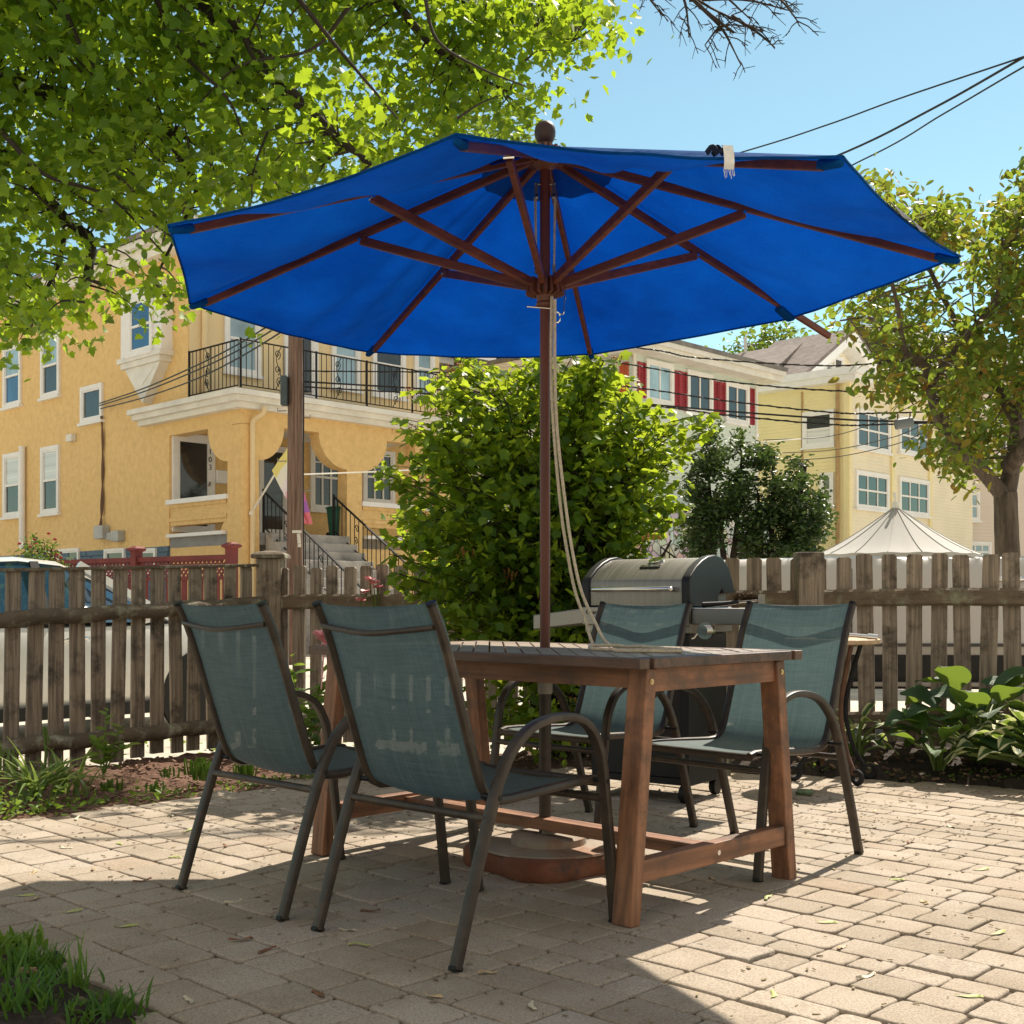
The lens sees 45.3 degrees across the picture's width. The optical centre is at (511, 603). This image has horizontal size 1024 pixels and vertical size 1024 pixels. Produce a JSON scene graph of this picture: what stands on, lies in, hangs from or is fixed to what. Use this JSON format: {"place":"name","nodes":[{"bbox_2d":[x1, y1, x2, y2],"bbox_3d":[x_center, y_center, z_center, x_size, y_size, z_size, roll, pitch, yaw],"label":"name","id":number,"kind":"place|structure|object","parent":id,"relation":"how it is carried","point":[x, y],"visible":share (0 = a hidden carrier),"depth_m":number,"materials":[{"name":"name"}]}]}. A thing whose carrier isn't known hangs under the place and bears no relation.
{"place":"outdoors","nodes":[
{"label":"outdoors","id":0,"kind":"place"},
{"bbox_2d":[0,639,1003,767],"bbox_3d":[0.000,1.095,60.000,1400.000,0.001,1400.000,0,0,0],"label":"ground","id":1,"kind":"structure","parent":0,"point":[853,704],"depth_m":10.81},
{"bbox_2d":[7,532,71,566],"bbox_3d":[-7.688,-0.228,19.988,0.981,1.876,1.192,0,0,-16],"label":"rose bush","id":2,"kind":"object","parent":1,"relation":"on","point":[34,539],"visible":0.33,"depth_m":19.84,"materials":[{"name":"green plant"}]},
{"bbox_2d":[0,557,205,723],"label":"parked car","id":3,"kind":"object","parent":1,"relation":"on","point":[12,562],"visible":0.22,"depth_m":9.71,"materials":[{"name":"white paint"}]},
{"bbox_2d":[0,564,266,770],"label":"picket fence","id":4,"kind":"object","parent":1,"relation":"on","point":[56,615],"visible":0.81,"depth_m":7.53,"materials":[{"name":"brown wood"}]},
{"bbox_2d":[45,542,241,601],"bbox_3d":[-7.686,0.041,22.582,7.552,2.109,0.240,0,0,35],"label":"lattice fence","id":5,"kind":"object","parent":1,"relation":"on","point":[229,556],"visible":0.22,"depth_m":21.34,"materials":[{"name":"red paint"}]},
{"bbox_2d":[0,213,457,653],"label":"stucco house","id":6,"kind":"structure","parent":1,"relation":"on","point":[185,469],"depth_m":29.91,"materials":[{"name":"yellow paint"}]},
{"bbox_2d":[0,452,18,519],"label":"window","id":7,"kind":"structure","parent":6,"relation":"in","point":[10,461],"depth_m":34.99,"materials":[{"name":"white glass"}]},
{"bbox_2d":[0,341,22,410],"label":"window","id":8,"kind":"structure","parent":6,"relation":"in","point":[11,379],"depth_m":34.90,"materials":[{"name":"white paint"}]},
{"bbox_2d":[37,444,60,516],"bbox_3d":[-12.516,-3.307,33.287,1.163,1.895,0.180,0,0,44],"label":"window","id":9,"kind":"structure","parent":6,"relation":"in","point":[49,455],"depth_m":33.29,"materials":[{"name":"white glass"}]},
{"bbox_2d":[37,333,61,401],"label":"window","id":10,"kind":"structure","parent":6,"relation":"in","point":[50,372],"depth_m":33.23,"materials":[{"name":"white paint"}]},
{"bbox_2d":[57,548,80,566],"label":"window","id":11,"kind":"structure","parent":6,"relation":"in","point":[73,552],"depth_m":32.39,"materials":[{"name":"white paint"}]},
{"bbox_2d":[77,382,104,426],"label":"window","id":12,"kind":"structure","parent":6,"relation":"in","point":[92,395],"depth_m":31.67,"materials":[{"name":"white paint"}]},
{"bbox_2d":[103,548,126,574],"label":"window","id":13,"kind":"structure","parent":6,"relation":"in","point":[115,552],"depth_m":30.81,"materials":[{"name":"white paint"}]},
{"bbox_2d":[125,296,153,358],"bbox_3d":[-8.886,-6.624,29.385,1.212,1.413,0.160,0,0,44],"label":"window","id":14,"kind":"structure","parent":6,"relation":"in","point":[136,347],"depth_m":29.40,"materials":[{"name":"white paint"}]},
{"bbox_2d":[143,548,157,572],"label":"window","id":15,"kind":"structure","parent":6,"relation":"in","point":[150,552],"depth_m":29.59,"materials":[{"name":"white paint"}]},
{"bbox_2d":[172,435,214,532],"bbox_3d":[-7.645,-2.876,29.525,0.215,2.360,1.144,0,0,44],"label":"window","id":16,"kind":"structure","parent":6,"relation":"in","point":[193,458],"depth_m":29.53,"materials":[{"name":"glass"}]},
{"bbox_2d":[223,316,262,379],"bbox_3d":[-6.477,-6.310,29.522,0.180,1.741,1.117,0,0,44],"label":"window","id":17,"kind":"structure","parent":6,"relation":"in","point":[234,329],"depth_m":29.52,"materials":[{"name":"white paint"}]},
{"bbox_2d":[259,447,286,532],"bbox_3d":[-6.082,-2.869,31.208,0.130,2.236,0.872,0,0,44],"label":"door","id":18,"kind":"structure","parent":6,"relation":"in","point":[266,466],"depth_m":31.19,"materials":[{"name":"white paint"}]},
{"bbox_2d":[249,449,312,523],"bbox_3d":[-5.031,-2.537,26.450,2.083,1.766,0.242,0,0,39],"label":"flag","id":19,"kind":"object","parent":6,"relation":"attached to","point":[279,469],"visible":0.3,"depth_m":26.28,"materials":[{"name":"fabric"}]},
{"bbox_2d":[283,334,318,398],"bbox_3d":[-5.306,-6.218,30.774,0.130,2.259,1.039,0,0,44],"label":"window","id":20,"kind":"structure","parent":6,"relation":"in","point":[309,345],"depth_m":30.94,"materials":[{"name":"white paint"}]},
{"bbox_2d":[309,442,337,512],"bbox_3d":[-4.893,-3.288,32.406,0.180,1.819,1.163,0,0,44],"label":"window","id":21,"kind":"structure","parent":6,"relation":"in","point":[323,487],"depth_m":32.28,"materials":[{"name":"white glass"}]},
{"bbox_2d":[325,506,340,535],"bbox_3d":[-4.193,-1.950,29.486,0.453,0.748,0.432,0,0,44],"label":"wheelie bin","id":22,"kind":"object","parent":6,"relation":"on","point":[329,509],"visible":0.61,"depth_m":29.35,"materials":[{"name":"green plastic"}]},
{"bbox_2d":[329,346,363,394],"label":"window","id":23,"kind":"structure","parent":6,"relation":"in","point":[338,351],"depth_m":31.79,"materials":[{"name":"white paint"}]},
{"bbox_2d":[362,451,394,503],"bbox_3d":[-3.654,-3.420,33.690,0.180,1.539,1.230,0,0,44],"label":"window","id":24,"kind":"structure","parent":6,"relation":"in","point":[368,493],"depth_m":33.68,"materials":[{"name":"white glass"}]},
{"bbox_2d":[371,353,408,401],"bbox_3d":[-3.292,-6.339,32.827,0.180,1.786,1.246,0,0,44],"label":"window","id":25,"kind":"structure","parent":6,"relation":"in","point":[388,359],"depth_m":32.81,"materials":[{"name":"white paint"}]},
{"bbox_2d":[413,356,434,398],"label":"window","id":26,"kind":"structure","parent":6,"relation":"in","point":[421,363],"depth_m":33.70,"materials":[{"name":"white paint"}]},
{"bbox_2d":[277,336,311,664],"bbox_3d":[-3.887,-3.105,21.975,0.611,8.401,0.368,0,0,-16],"label":"utility pole","id":27,"kind":"object","parent":1,"relation":"on","point":[291,391],"visible":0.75,"depth_m":21.87,"materials":[{"name":"wood"}]},
{"bbox_2d":[99,328,265,403],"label":"overhead wire","id":28,"kind":"object","parent":27,"relation":"attached to","point":[186,369],"visible":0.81,"depth_m":26.23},
{"bbox_2d":[99,330,271,405],"bbox_3d":[-7.132,-5.029,26.569,0.093,0.256,11.431,0,0,-36],"label":"overhead wire","id":29,"kind":"object","parent":27,"relation":"attached to","point":[192,371],"visible":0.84,"depth_m":25.95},
{"bbox_2d":[100,333,279,408],"bbox_3d":[-7.133,-4.867,26.535,0.043,0.316,11.377,0,0,-35],"label":"overhead wire","id":30,"kind":"object","parent":27,"relation":"attached to","point":[198,377],"visible":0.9,"depth_m":25.65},
{"bbox_2d":[304,436,825,474],"bbox_3d":[1.965,-3.113,25.278,13.230,1.660,0.440,0,0,-32],"label":"overhead wire","id":31,"kind":"object","parent":27,"relation":"attached to","point":[478,467],"visible":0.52,"depth_m":22.67,"materials":[{"name":"black rubber"}]},
{"bbox_2d":[304,370,986,414],"bbox_3d":[2.495,-3.588,21.160,12.500,1.174,1.393,0,0,14],"label":"overhead wire","id":32,"kind":"object","parent":27,"relation":"attached to","point":[648,389],"visible":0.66,"depth_m":21.15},
{"bbox_2d":[304,386,1002,426],"bbox_3d":[2.507,-3.355,21.190,12.500,1.065,1.545,0,0,14],"label":"overhead wire","id":33,"kind":"object","parent":27,"relation":"attached to","point":[669,408],"visible":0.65,"depth_m":20.76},
{"bbox_2d":[304,381,1003,423],"bbox_3d":[2.499,-3.370,21.157,12.499,1.227,1.478,0,0,14],"label":"overhead wire","id":34,"kind":"object","parent":27,"relation":"attached to","point":[655,405],"visible":0.61,"depth_m":20.94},
{"bbox_2d":[894,412,913,429],"bbox_3d":[6.192,-2.878,19.400,0.294,0.278,0.169,0,0,0],"label":"splice box","id":35,"kind":"object","parent":34,"relation":"hanging from","point":[903,423],"visible":0.98,"depth_m":19.34,"materials":[{"name":"grey metal"}]},
{"bbox_2d":[570,357,984,392],"bbox_3d":[2.446,-4.113,21.121,12.573,1.536,1.302,0,0,14],"label":"overhead wire","id":36,"kind":"object","parent":27,"relation":"attached to","point":[738,382],"visible":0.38,"depth_m":20.83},
{"bbox_2d":[638,345,1008,366],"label":"overhead wire","id":37,"kind":"object","parent":27,"relation":"attached to","point":[759,362],"visible":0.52,"depth_m":20.54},
{"bbox_2d":[742,56,1022,151],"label":"overhead wire","id":38,"kind":"object","parent":27,"relation":"attached to","point":[891,101],"visible":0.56,"depth_m":17.07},
{"bbox_2d":[837,56,1023,154],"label":"overhead wire","id":39,"kind":"object","parent":27,"relation":"attached to","point":[947,100],"visible":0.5,"depth_m":16.38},
{"bbox_2d":[852,66,1023,165],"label":"overhead wire","id":40,"kind":"object","parent":27,"relation":"attached to","point":[1005,77],"visible":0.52,"depth_m":16.40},
{"bbox_2d":[0,0,824,381],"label":"maple tree","id":41,"kind":"object","parent":1,"relation":"on","point":[76,52],"visible":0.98,"depth_m":8.49,"materials":[{"name":"green plant"}]},
{"bbox_2d":[410,113,478,539],"bbox_3d":[-1.885,-7.233,37.926,2.774,16.672,2.582,0,0,0],"label":"broadleaf tree","id":42,"kind":"object","parent":1,"relation":"on","point":[434,135],"visible":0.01,"depth_m":37.81,"materials":[{"name":"green plant"}]},
{"bbox_2d":[439,357,495,369],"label":"clapboard house","id":43,"kind":"structure","parent":1,"relation":"on","point":[444,361],"depth_m":39.85,"materials":[{"name":"white paint"}]},
{"bbox_2d":[452,103,565,358],"bbox_3d":[-0.478,-7.485,39.990,4.248,17.176,3.778,0,0,29],"label":"broadleaf tree","id":44,"kind":"object","parent":1,"relation":"on","point":[516,136],"visible":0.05,"depth_m":39.30,"materials":[{"name":"green plant"}]},
{"bbox_2d":[419,340,787,631],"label":"clapboard house","id":45,"kind":"structure","parent":1,"relation":"on","point":[756,373],"depth_m":35.90,"materials":[{"name":"white paint"}]},
{"bbox_2d":[644,358,673,405],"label":"window","id":46,"kind":"structure","parent":45,"relation":"in","point":[655,379],"depth_m":34.76,"materials":[{"name":"white paint"}]},
{"bbox_2d":[685,369,713,417],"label":"window","id":47,"kind":"structure","parent":45,"relation":"in","point":[696,386],"depth_m":36.17,"materials":[{"name":"white paint"}]},
{"bbox_2d":[724,380,751,427],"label":"window","id":48,"kind":"structure","parent":45,"relation":"in","point":[737,392],"depth_m":37.58,"materials":[{"name":"white paint"}]},
{"bbox_2d":[251,551,1023,745],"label":"picket fence","id":49,"kind":"object","parent":1,"relation":"on","point":[808,578],"visible":0.43,"depth_m":7.01,"materials":[{"name":"brown wood"}]},
{"bbox_2d":[668,419,839,559],"bbox_3d":[5.404,-1.556,26.965,3.977,5.164,2.886,0,0,0],"label":"yew tree","id":50,"kind":"object","parent":1,"relation":"on","point":[801,518],"visible":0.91,"depth_m":26.24,"materials":[{"name":"green plant"}]},
{"bbox_2d":[705,321,813,353],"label":"broadleaf tree","id":51,"kind":"object","parent":1,"relation":"on","point":[770,338],"visible":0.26,"depth_m":61.30,"materials":[{"name":"green plant"}]},
{"bbox_2d":[724,556,1023,688],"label":"parked truck","id":52,"kind":"object","parent":1,"relation":"on","point":[975,568],"visible":0.04,"depth_m":9.36,"materials":[{"name":"white paint"}]},
{"bbox_2d":[822,492,980,556],"bbox_3d":[5.000,-0.176,16.000,2.084,2.541,2.084,0,0,0],"label":"canopy tent","id":53,"kind":"object","parent":1,"relation":"on","point":[896,530],"visible":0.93,"depth_m":15.46,"materials":[{"name":"fabric"}]},
{"bbox_2d":[813,147,1023,710],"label":"fruit tree","id":54,"kind":"object","parent":1,"relation":"on","point":[970,452],"visible":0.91,"depth_m":12.07,"materials":[{"name":"green plant"}]},
{"bbox_2d":[0,766,1023,1023],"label":"pavement","id":55,"kind":"structure","parent":0,"point":[688,952],"depth_m":3.48,"materials":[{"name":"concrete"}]},
{"bbox_2d":[173,600,450,920],"bbox_3d":[-0.636,0.445,3.860,0.570,0.907,0.698,0,0,44],"label":"patio chair","id":56,"kind":"object","parent":55,"relation":"on","point":[252,694],"visible":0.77,"depth_m":3.67,"materials":[{"name":"teal fabric"}]},
{"bbox_2d":[311,600,615,971],"bbox_3d":[-0.134,0.445,3.385,0.570,0.907,0.698,0,0,43],"label":"patio chair","id":57,"kind":"object","parent":55,"relation":"on","point":[399,685],"visible":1,"depth_m":3.21,"materials":[{"name":"teal fabric"}]},
{"bbox_2d":[0,769,1023,1023],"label":"litter","id":58,"kind":"object","parent":55,"relation":"on","point":[562,887],"visible":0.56,"depth_m":4.33,"materials":[{"name":"beige plant"}]},
{"bbox_2d":[463,828,616,883],"bbox_3d":[0.125,0.832,4.200,0.490,0.126,0.490,0,0,-38],"label":"umbrella base","id":59,"kind":"object","parent":55,"relation":"on","point":[528,855],"visible":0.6,"depth_m":4.03,"materials":[{"name":"orange paint"}]},
{"bbox_2d":[167,120,960,832],"bbox_3d":[0.120,-0.402,4.162,2.616,2.493,2.557,0,0,0],"label":"garden umbrella","id":60,"kind":"object","parent":59,"relation":"on","point":[463,246],"visible":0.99,"depth_m":4.29,"materials":[{"name":"blue fabric"}]},
{"bbox_2d":[550,296,682,652],"bbox_3d":[0.308,-0.441,3.929,0.549,1.199,0.261,0,0,29],"label":"rope","id":61,"kind":"object","parent":60,"relation":"hanging from","point":[628,648],"visible":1,"depth_m":4.12,"materials":[{"name":"beige fabric"}]},
{"bbox_2d":[309,640,801,927],"bbox_3d":[0.105,0.524,4.185,1.500,0.746,0.869,0,0,44],"label":"garden table","id":62,"kind":"object","parent":55,"relation":"on","point":[642,678],"visible":0.74,"depth_m":3.77,"materials":[{"name":"brown wood"}]},
{"bbox_2d":[490,601,697,830],"bbox_3d":[0.331,0.445,4.870,0.570,0.907,0.698,0,0,42],"label":"patio chair","id":63,"kind":"object","parent":55,"relation":"on","point":[602,709],"visible":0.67,"depth_m":4.99,"materials":[{"name":"teal fabric"}]},
{"bbox_2d":[533,555,744,802],"bbox_3d":[0.661,0.337,5.734,1.090,1.116,0.531,0,0,34],"label":"gas grill","id":64,"kind":"object","parent":55,"relation":"on","point":[697,582],"visible":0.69,"depth_m":5.56,"materials":[{"name":"silver metal"}]},
{"bbox_2d":[702,593,764,607],"bbox_3d":[0.984,-0.012,5.457,0.282,0.066,0.058,0,0,0],"label":"grill brush","id":65,"kind":"object","parent":64,"relation":"on","point":[759,598],"visible":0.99,"depth_m":5.44,"materials":[{"name":"metal"}]},
{"bbox_2d":[651,601,863,881],"bbox_3d":[0.840,0.445,4.367,0.698,0.907,0.570,0,0,-44],"label":"patio chair","id":66,"kind":"object","parent":55,"relation":"on","point":[818,635],"visible":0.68,"depth_m":4.45,"materials":[{"name":"teal fabric"}]},
{"bbox_2d":[790,637,880,785],"bbox_3d":[1.620,0.538,6.220,0.473,0.718,0.473,0,0,26],"label":"bistro table","id":67,"kind":"object","parent":55,"relation":"on","point":[843,707],"visible":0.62,"depth_m":6.18,"materials":[{"name":"metal"}]},
{"bbox_2d":[849,633,877,639],"bbox_3d":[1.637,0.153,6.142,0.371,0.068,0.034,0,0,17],"label":"book","id":68,"kind":"object","parent":67,"relation":"on","point":[867,636],"visible":0.52,"depth_m":6.10,"materials":[{"name":"white paper"}]},
{"bbox_2d":[0,740,1023,1023],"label":"soil","id":69,"kind":"structure","parent":0,"point":[902,764],"depth_m":6.37,"materials":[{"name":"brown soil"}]},
{"bbox_2d":[0,739,25,780],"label":"iris","id":70,"kind":"object","parent":69,"relation":"on","point":[2,755],"visible":0.62,"depth_m":6.21,"materials":[{"name":"green plant"}]},
{"bbox_2d":[0,922,48,958],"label":"weed plant","id":71,"kind":"object","parent":69,"relation":"on","point":[11,937],"visible":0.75,"depth_m":3.15,"materials":[{"name":"green plant"}]},
{"bbox_2d":[0,935,74,978],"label":"grass tuft","id":72,"kind":"object","parent":69,"relation":"on","point":[11,965],"visible":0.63,"depth_m":2.94,"materials":[{"name":"green plant"}]},
{"bbox_2d":[17,726,58,781],"bbox_3d":[-2.304,0.753,6.115,0.274,0.286,0.164,0,0,13],"label":"iris","id":73,"kind":"object","parent":69,"relation":"on","point":[45,740],"visible":0.71,"depth_m":6.09,"materials":[{"name":"green plant"}]},
{"bbox_2d":[0,947,85,1019],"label":"grass tuft","id":74,"kind":"object","parent":69,"relation":"on","point":[18,1001],"visible":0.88,"depth_m":2.67,"materials":[{"name":"green plant"}]},
{"bbox_2d":[0,738,117,803],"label":"daylily","id":75,"kind":"object","parent":69,"relation":"on","point":[31,791],"visible":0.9,"depth_m":5.53,"materials":[{"name":"green plant"}]},
{"bbox_2d":[7,741,113,796],"bbox_3d":[-2.118,0.766,5.699,0.564,0.258,0.612,0,0,-32],"label":"daylily","id":76,"kind":"object","parent":69,"relation":"on","point":[75,782],"visible":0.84,"depth_m":5.71,"materials":[{"name":"green plant"}]},
{"bbox_2d":[48,929,88,992],"bbox_3d":[-1.008,0.823,2.809,0.096,0.143,0.071,0,0,38],"label":"grass tuft","id":77,"kind":"object","parent":69,"relation":"on","point":[71,970],"visible":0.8,"depth_m":2.80,"materials":[{"name":"green plant"}]},
{"bbox_2d":[34,957,104,997],"bbox_3d":[-1.028,0.856,2.797,0.168,0.078,0.218,0,0,0],"label":"grass tuft","id":78,"kind":"object","parent":69,"relation":"on","point":[65,974],"visible":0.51,"depth_m":2.83,"materials":[{"name":"green plant"}]},
{"bbox_2d":[56,976,163,1023],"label":"grass tuft","id":79,"kind":"object","parent":69,"relation":"on","point":[106,1008],"visible":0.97,"depth_m":2.63,"materials":[{"name":"green plant"}]},
{"bbox_2d":[100,778,122,791],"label":"chive clump","id":80,"kind":"object","parent":69,"relation":"on","point":[119,786],"visible":0.85,"depth_m":5.93,"materials":[{"name":"green plant"}]},
{"bbox_2d":[84,706,140,774],"bbox_3d":[-2.073,0.716,6.388,0.328,0.363,0.172,0,0,13],"label":"sapling","id":81,"kind":"object","parent":69,"relation":"on","point":[104,747],"visible":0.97,"depth_m":6.40,"materials":[{"name":"green plant"}]},
{"bbox_2d":[0,771,313,818],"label":"weeds","id":82,"kind":"object","parent":69,"relation":"on","point":[17,802],"visible":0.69,"depth_m":5.51,"materials":[{"name":"green plant"}]},
{"bbox_2d":[159,766,180,777],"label":"chive clump","id":83,"kind":"object","parent":69,"relation":"on","point":[164,770],"visible":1,"depth_m":6.38,"materials":[{"name":"green plant"}]},
{"bbox_2d":[184,757,210,774],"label":"chive clump","id":84,"kind":"object","parent":69,"relation":"on","point":[199,759],"visible":0.48,"depth_m":6.46,"materials":[{"name":"green plant"}]},
{"bbox_2d":[191,762,216,780],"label":"chive clump","id":85,"kind":"object","parent":69,"relation":"on","point":[202,771],"visible":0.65,"depth_m":6.26,"materials":[{"name":"green plant"}]},
{"bbox_2d":[232,764,257,775],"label":"chive clump","id":86,"kind":"object","parent":69,"relation":"on","point":[246,769],"visible":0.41,"depth_m":6.43,"materials":[{"name":"green plant"}]},
{"bbox_2d":[289,630,343,777],"bbox_3d":[-1.044,0.515,6.284,0.344,0.764,0.268,0,0,-32],"label":"peony","id":87,"kind":"object","parent":69,"relation":"on","point":[311,714],"visible":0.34,"depth_m":6.30,"materials":[{"name":"green plant"}]},
{"bbox_2d":[355,576,382,606],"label":"azalea","id":88,"kind":"object","parent":69,"relation":"on","point":[372,582],"visible":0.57,"depth_m":8.05,"materials":[{"name":"pink plant"}]},
{"bbox_2d":[372,350,720,767],"bbox_3d":[0.188,-0.273,7.096,1.986,2.441,1.650,0,0,0],"label":"viburnum shrub","id":89,"kind":"object","parent":69,"relation":"on","point":[488,586],"visible":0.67,"depth_m":6.67,"materials":[{"name":"green plant"}]},
{"bbox_2d":[829,701,898,756],"bbox_3d":[1.847,0.684,6.626,0.457,0.308,0.382,0,0,0],"label":"hosta","id":90,"kind":"object","parent":69,"relation":"on","point":[860,726],"visible":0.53,"depth_m":6.60,"materials":[{"name":"green plant"}]},
{"bbox_2d":[793,759,1022,782],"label":"weeds","id":91,"kind":"object","parent":69,"relation":"on","point":[1004,776],"visible":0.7,"depth_m":6.17,"materials":[{"name":"green plant"}]},
{"bbox_2d":[889,705,986,770],"bbox_3d":[2.194,0.677,6.203,0.524,0.344,0.639,0,0,24],"label":"hosta","id":92,"kind":"object","parent":69,"relation":"on","point":[936,758],"visible":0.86,"depth_m":6.21,"materials":[{"name":"green plant"}]},
{"bbox_2d":[878,665,1023,763],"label":"hosta","id":93,"kind":"object","parent":69,"relation":"on","point":[1005,683],"visible":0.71,"depth_m":6.37,"materials":[{"name":"green plant"}]},
{"bbox_2d":[940,699,1023,767],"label":"hosta","id":94,"kind":"object","parent":69,"relation":"on","point":[987,728],"visible":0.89,"depth_m":5.99,"materials":[{"name":"green plant"}]},
{"bbox_2d":[0,0,1023,352],"label":"sky","id":95,"kind":"structure","parent":0,"point":[869,54],"materials":[{"name":"blue"}]},
{"bbox_2d":[735,330,987,550],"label":"clapboard house","id":96,"kind":"structure","parent":0,"point":[863,486],"depth_m":41.54,"materials":[{"name":"yellow paint"}]},
{"bbox_2d":[800,409,835,449],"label":"window","id":97,"kind":"structure","parent":96,"relation":"in","point":[808,430],"depth_m":40.70,"materials":[{"name":"white paint"}]},
{"bbox_2d":[819,472,835,508],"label":"window","id":98,"kind":"structure","parent":96,"relation":"in","point":[829,485],"depth_m":40.38,"materials":[{"name":"white paint"}]},
{"bbox_2d":[854,470,889,512],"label":"window","id":99,"kind":"structure","parent":96,"relation":"in","point":[872,490],"depth_m":41.03,"materials":[{"name":"white paint"}]},
{"bbox_2d":[854,408,892,455],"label":"window","id":100,"kind":"structure","parent":96,"relation":"in","point":[867,434],"depth_m":41.03,"materials":[{"name":"white paint"}]},
{"bbox_2d":[897,416,928,458],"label":"window","id":101,"kind":"structure","parent":96,"relation":"in","point":[911,452],"depth_m":43.01,"materials":[{"name":"white paint"}]},
{"bbox_2d":[898,476,931,518],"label":"window","id":102,"kind":"structure","parent":96,"relation":"in","point":[913,494],"depth_m":43.29,"materials":[{"name":"white paint"}]},
{"bbox_2d":[784,382,1004,452],"bbox_3d":[6.765,-3.269,23.966,1.021,0.782,12.135,0,0,-7],"label":"overhead wire","id":103,"kind":"object","parent":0,"point":[858,445],"visible":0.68,"depth_m":24.49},
{"bbox_2d":[859,324,1023,555],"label":"clapboard house","id":104,"kind":"structure","parent":0,"point":[983,528],"depth_m":47.95,"materials":[{"name":"white paint"}]},
{"bbox_2d":[972,491,981,522],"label":"window","id":105,"kind":"structure","parent":104,"relation":"in","point":[976,496],"depth_m":47.64,"materials":[{"name":"white paint"}]},
{"bbox_2d":[972,541,991,555],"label":"window","id":106,"kind":"structure","parent":104,"relation":"in","point":[984,548],"depth_m":47.76,"materials":[{"name":"white paint"}]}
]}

